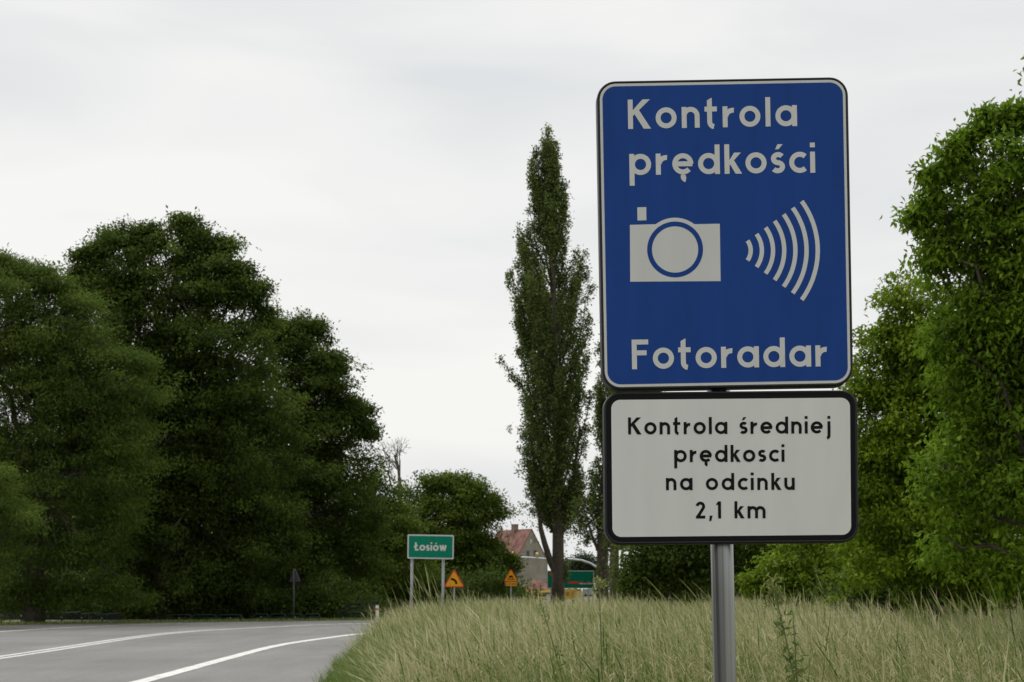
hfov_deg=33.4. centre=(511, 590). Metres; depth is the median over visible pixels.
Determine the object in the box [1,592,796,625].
ground
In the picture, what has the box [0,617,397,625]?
verge grass
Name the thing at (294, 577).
turned away sign
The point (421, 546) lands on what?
town name sign
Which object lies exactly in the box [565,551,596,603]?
round tree
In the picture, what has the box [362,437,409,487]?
bare tree
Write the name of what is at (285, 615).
hoop railing
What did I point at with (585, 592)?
picture board
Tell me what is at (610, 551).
poplar tree
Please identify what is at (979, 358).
walnut tree
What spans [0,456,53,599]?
locust tree
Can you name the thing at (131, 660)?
road
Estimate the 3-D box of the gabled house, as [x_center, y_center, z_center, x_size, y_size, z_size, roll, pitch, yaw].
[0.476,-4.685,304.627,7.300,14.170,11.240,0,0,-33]
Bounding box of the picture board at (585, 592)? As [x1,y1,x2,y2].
[582,589,593,598]
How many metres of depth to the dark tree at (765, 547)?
59.70 m
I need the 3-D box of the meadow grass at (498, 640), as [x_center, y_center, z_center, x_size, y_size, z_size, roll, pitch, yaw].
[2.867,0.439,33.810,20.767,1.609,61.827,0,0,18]
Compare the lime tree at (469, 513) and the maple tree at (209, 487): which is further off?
the lime tree at (469, 513)
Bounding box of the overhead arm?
[512,551,595,567]
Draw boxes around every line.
[0,621,317,631]
[0,623,362,658]
[132,633,365,681]
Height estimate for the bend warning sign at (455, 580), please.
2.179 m
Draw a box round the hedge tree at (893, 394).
[814,267,1023,639]
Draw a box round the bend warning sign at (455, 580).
[444,570,463,605]
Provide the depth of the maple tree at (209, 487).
68.88 m
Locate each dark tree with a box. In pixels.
[596,499,771,610]
[696,465,912,603]
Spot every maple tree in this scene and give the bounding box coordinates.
[34,205,348,619]
[209,306,407,609]
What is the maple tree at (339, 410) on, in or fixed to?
on the ground at (8, 621)
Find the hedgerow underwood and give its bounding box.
[590,419,1023,625]
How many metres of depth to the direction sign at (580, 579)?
103.96 m
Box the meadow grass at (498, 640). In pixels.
[311,562,1023,681]
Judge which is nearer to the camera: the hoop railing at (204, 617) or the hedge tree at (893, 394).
the hedge tree at (893, 394)
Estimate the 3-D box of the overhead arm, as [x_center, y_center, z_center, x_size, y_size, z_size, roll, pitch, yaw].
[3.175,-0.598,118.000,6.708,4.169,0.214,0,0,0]
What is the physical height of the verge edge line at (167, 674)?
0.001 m
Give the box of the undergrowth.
[0,422,556,619]
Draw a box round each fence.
[0,611,120,621]
[337,599,379,617]
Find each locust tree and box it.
[0,243,193,622]
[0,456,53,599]
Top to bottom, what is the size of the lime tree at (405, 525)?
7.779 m
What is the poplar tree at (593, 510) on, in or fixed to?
on the ground at (8, 621)
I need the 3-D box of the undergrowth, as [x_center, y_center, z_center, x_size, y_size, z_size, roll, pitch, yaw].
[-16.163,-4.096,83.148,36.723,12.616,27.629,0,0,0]
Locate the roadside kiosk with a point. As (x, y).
(537, 583)
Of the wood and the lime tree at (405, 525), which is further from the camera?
the wood
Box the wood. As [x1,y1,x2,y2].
[6,513,528,601]
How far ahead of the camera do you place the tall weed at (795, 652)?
7.18 m
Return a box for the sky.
[0,0,1023,588]
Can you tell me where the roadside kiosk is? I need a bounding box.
[521,580,549,607]
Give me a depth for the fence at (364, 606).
69.99 m
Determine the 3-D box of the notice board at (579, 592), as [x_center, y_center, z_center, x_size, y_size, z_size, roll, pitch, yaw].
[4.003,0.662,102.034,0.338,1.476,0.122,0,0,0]
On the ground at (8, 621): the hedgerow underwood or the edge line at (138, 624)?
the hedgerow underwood
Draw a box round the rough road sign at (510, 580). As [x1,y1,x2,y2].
[504,569,517,599]
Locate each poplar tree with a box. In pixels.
[494,122,598,609]
[562,320,611,602]
[596,391,665,602]
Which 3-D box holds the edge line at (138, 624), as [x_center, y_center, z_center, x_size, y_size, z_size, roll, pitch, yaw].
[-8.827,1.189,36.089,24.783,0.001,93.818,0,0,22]
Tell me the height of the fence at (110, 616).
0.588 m
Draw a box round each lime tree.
[324,465,462,608]
[387,468,528,598]
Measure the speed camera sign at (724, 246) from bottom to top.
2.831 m
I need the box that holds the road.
[0,620,379,681]
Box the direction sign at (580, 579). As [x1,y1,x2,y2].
[547,571,593,602]
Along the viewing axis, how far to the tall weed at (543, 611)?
10.48 m
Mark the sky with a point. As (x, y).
(374, 154)
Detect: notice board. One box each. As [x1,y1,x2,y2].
[565,589,575,605]
[576,589,581,605]
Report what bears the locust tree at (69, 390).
on the ground at (8, 621)
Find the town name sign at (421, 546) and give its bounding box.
[407,534,453,611]
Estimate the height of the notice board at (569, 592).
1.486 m
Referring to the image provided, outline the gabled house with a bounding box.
[495,524,547,603]
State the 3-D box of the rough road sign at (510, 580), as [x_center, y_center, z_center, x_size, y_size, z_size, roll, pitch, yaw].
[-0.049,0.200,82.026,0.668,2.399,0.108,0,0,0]
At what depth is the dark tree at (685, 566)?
61.41 m
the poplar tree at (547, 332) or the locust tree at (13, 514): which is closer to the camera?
the locust tree at (13, 514)
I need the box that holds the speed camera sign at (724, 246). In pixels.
[596,77,857,681]
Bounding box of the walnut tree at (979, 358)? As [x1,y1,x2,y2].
[879,56,1023,602]
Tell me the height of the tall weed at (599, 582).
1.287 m
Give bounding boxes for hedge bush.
[734,534,881,613]
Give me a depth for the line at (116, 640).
38.78 m
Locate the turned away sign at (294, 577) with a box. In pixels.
[289,569,299,619]
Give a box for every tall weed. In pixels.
[539,600,563,681]
[591,576,608,681]
[761,559,804,681]
[785,610,808,681]
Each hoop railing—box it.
[166,614,242,619]
[253,613,319,619]
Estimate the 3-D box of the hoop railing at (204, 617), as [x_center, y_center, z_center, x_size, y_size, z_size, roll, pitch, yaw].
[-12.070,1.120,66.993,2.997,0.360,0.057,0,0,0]
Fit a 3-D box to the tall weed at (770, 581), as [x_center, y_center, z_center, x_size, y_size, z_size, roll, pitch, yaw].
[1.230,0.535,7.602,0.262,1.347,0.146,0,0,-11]
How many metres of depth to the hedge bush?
37.63 m

